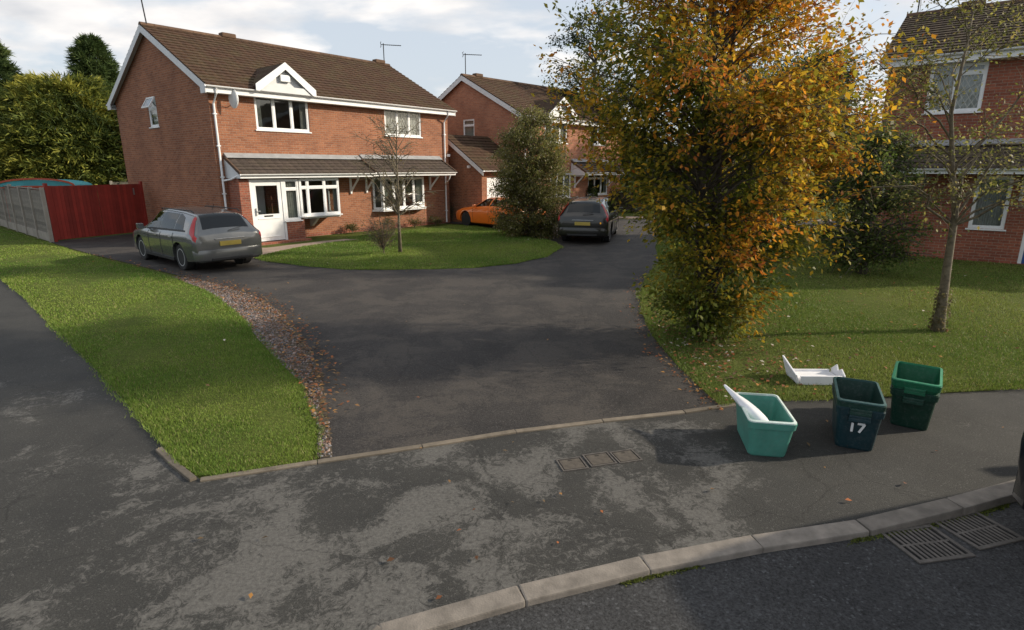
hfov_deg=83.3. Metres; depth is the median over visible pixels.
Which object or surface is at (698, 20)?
birch tree
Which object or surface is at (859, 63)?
leafy tree
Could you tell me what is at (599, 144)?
window
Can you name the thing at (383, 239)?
twiggy shrub
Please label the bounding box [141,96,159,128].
window
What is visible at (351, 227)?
border plant
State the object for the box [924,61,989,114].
window
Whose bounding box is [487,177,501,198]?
garage door
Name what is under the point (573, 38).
tree
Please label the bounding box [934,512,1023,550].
drain grate
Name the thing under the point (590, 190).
topiary bush
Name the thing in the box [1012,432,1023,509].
hatchback car
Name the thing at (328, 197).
window
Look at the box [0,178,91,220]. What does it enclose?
trampoline
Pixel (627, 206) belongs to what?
clipped hedge
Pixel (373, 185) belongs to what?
window
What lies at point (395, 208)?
young tree
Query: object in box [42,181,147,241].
driveway gate
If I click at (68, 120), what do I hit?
conifer tree
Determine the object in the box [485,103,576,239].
egg shaped tree
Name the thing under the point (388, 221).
border plant
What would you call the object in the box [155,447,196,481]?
verge edging
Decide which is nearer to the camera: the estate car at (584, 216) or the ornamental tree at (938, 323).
the ornamental tree at (938, 323)
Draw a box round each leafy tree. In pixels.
[683,64,776,201]
[736,40,865,227]
[759,34,883,181]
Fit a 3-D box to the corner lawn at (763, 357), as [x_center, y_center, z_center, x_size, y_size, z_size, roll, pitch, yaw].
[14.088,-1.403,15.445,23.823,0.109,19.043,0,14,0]
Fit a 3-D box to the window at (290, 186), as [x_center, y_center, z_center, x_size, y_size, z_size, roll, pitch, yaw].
[-7.736,-4.022,20.204,0.198,1.465,0.660,12,18,38]
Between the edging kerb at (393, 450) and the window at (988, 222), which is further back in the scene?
the window at (988, 222)
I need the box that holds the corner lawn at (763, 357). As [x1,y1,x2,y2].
[641,230,1023,404]
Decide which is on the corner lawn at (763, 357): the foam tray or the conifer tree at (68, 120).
the foam tray
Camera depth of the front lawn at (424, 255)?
17.17 m
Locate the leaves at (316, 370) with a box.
[93,254,358,452]
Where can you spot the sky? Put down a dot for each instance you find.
(433, 36)
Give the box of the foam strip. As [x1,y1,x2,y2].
[724,384,768,420]
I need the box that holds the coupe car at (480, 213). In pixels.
[456,197,545,229]
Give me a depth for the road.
3.53 m
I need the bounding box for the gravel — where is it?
[173,276,331,456]
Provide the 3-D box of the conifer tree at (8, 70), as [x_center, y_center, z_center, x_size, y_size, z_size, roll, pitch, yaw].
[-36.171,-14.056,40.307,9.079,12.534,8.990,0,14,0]
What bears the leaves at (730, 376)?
on the corner lawn at (763, 357)
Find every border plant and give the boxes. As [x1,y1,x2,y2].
[344,222,361,233]
[378,213,396,229]
[403,216,424,227]
[428,214,443,225]
[450,202,457,221]
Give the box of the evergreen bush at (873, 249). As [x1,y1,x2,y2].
[802,110,946,278]
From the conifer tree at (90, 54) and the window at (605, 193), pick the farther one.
the conifer tree at (90, 54)
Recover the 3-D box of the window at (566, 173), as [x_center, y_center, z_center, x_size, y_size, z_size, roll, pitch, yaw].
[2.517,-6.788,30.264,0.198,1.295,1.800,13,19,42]
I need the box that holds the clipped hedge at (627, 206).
[591,187,797,214]
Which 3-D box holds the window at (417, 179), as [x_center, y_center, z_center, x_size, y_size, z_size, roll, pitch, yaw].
[-4.616,-5.190,24.543,0.198,1.325,2.360,12,18,38]
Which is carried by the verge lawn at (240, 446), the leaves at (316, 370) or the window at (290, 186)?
the leaves at (316, 370)
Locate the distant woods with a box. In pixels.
[620,118,877,188]
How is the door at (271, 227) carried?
in the brick house at (255, 133)
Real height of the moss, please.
0.016 m
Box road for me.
[449,502,1023,629]
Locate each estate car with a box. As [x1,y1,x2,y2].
[133,204,262,269]
[558,196,622,241]
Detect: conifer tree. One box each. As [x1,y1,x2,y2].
[0,41,23,91]
[0,69,127,215]
[0,100,67,180]
[61,31,121,91]
[91,110,127,184]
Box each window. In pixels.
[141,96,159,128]
[254,98,311,133]
[283,179,302,221]
[298,178,342,217]
[326,180,341,213]
[372,178,382,208]
[382,177,425,210]
[384,110,422,137]
[463,119,473,135]
[545,123,567,143]
[551,173,571,197]
[587,175,607,195]
[590,128,605,145]
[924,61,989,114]
[965,176,1014,230]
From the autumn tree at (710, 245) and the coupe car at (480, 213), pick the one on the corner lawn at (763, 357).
the autumn tree at (710, 245)
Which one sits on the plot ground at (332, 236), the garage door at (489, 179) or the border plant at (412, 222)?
the border plant at (412, 222)
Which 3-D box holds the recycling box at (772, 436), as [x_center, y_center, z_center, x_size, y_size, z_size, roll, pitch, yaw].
[2.330,1.023,5.369,0.412,0.366,0.702,2,15,10]
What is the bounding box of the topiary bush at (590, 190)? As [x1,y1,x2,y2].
[586,184,598,196]
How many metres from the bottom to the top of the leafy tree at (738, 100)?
8.486 m
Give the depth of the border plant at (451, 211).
27.51 m
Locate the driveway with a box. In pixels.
[52,218,849,458]
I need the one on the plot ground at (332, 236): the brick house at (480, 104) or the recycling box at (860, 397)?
the brick house at (480, 104)
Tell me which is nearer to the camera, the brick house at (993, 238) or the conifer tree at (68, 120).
the brick house at (993, 238)
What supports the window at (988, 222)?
in the brick house at (993, 238)
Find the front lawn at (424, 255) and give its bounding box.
[263,225,554,269]
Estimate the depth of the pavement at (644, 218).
29.99 m
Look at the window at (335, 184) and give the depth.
21.00 m
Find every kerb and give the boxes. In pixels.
[200,403,735,481]
[372,479,1016,629]
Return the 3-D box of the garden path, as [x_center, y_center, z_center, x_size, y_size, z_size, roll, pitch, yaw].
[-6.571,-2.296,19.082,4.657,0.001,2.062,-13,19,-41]
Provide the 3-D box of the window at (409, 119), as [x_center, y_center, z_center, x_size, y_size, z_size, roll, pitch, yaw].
[-4.633,-8.149,24.349,0.198,1.235,2.080,12,18,38]
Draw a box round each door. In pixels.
[251,182,285,241]
[255,186,265,214]
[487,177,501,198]
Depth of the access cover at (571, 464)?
5.01 m
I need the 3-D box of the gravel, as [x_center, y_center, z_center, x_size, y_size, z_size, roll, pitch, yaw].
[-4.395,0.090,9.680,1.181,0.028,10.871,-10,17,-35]
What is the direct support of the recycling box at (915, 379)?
in the recycling box at (911, 411)
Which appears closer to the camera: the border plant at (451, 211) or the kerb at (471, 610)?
the kerb at (471, 610)
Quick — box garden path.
[261,239,357,254]
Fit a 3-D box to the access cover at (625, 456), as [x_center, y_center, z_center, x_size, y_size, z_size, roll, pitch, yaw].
[1.018,1.261,5.153,0.225,0.006,0.215,-4,15,-16]
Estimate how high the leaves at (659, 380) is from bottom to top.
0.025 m
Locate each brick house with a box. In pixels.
[106,0,456,245]
[438,53,626,223]
[865,0,1023,264]
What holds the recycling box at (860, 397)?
in the recycling box at (855, 432)
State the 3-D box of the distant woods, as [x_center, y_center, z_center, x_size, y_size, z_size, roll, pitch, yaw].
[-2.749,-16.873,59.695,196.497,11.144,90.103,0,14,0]
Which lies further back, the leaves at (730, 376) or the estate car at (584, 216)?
the estate car at (584, 216)
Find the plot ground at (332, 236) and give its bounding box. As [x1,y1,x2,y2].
[0,186,863,478]
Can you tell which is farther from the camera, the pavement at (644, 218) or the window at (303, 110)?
the pavement at (644, 218)
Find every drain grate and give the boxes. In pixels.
[881,524,975,563]
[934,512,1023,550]
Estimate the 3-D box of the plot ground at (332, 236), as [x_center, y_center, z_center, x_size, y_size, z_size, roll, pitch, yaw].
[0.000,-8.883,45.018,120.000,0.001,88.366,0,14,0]
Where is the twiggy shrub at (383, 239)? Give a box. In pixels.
[358,212,405,253]
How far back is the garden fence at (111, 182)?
29.53 m
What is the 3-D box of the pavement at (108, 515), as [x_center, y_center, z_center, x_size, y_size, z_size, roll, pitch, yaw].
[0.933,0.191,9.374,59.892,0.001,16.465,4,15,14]
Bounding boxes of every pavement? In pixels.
[0,279,1023,629]
[619,216,856,220]
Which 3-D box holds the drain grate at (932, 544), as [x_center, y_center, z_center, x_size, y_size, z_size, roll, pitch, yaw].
[2.885,1.594,4.024,0.440,0.011,0.360,-2,15,-10]
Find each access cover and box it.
[555,456,588,471]
[582,451,616,466]
[609,449,642,463]
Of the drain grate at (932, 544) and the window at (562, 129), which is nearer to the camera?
the drain grate at (932, 544)
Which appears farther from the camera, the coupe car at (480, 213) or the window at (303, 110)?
the coupe car at (480, 213)
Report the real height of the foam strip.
0.240 m
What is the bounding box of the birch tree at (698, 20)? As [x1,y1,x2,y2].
[657,0,836,231]
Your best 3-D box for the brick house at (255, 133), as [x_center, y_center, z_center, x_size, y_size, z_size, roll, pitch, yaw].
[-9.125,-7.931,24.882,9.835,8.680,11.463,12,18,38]
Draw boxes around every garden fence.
[0,184,53,242]
[109,181,127,184]
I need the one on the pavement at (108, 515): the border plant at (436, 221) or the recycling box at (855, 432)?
the recycling box at (855, 432)
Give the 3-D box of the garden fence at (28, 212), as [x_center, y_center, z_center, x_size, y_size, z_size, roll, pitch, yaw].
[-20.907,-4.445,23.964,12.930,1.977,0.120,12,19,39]
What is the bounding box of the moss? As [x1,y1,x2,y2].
[619,502,1012,585]
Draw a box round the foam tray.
[782,355,845,384]
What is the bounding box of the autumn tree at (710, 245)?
[531,0,942,347]
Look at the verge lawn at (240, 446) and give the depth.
7.66 m
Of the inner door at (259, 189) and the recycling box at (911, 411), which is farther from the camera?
the inner door at (259, 189)
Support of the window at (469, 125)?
in the brick house at (480, 104)
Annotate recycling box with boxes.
[735,392,797,456]
[832,383,885,450]
[833,376,886,417]
[890,384,939,430]
[891,361,942,396]
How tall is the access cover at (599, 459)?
0.006 m
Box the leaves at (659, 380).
[171,264,936,598]
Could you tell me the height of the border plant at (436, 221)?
0.599 m
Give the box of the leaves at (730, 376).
[646,258,1023,399]
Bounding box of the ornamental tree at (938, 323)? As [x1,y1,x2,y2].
[828,0,1023,332]
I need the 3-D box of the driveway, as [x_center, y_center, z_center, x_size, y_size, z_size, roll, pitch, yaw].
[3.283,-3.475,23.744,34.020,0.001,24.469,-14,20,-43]
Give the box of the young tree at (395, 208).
[347,111,443,251]
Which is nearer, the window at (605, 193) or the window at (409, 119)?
the window at (409, 119)
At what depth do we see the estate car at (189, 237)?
14.54 m
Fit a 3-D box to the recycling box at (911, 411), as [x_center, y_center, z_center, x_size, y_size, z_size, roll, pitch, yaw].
[4.090,0.872,5.878,0.402,0.406,0.700,10,18,35]
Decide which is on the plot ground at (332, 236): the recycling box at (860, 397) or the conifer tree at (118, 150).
the conifer tree at (118, 150)
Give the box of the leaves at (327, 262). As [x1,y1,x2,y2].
[16,226,517,385]
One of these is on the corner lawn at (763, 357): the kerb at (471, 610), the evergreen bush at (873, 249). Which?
the evergreen bush at (873, 249)
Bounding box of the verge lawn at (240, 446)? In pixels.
[0,228,315,476]
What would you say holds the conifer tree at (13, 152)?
on the plot ground at (332, 236)
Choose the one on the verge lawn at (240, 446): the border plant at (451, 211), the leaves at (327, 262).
the leaves at (327, 262)
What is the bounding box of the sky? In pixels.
[0,0,1005,145]
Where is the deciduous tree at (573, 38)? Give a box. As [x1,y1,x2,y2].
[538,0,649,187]

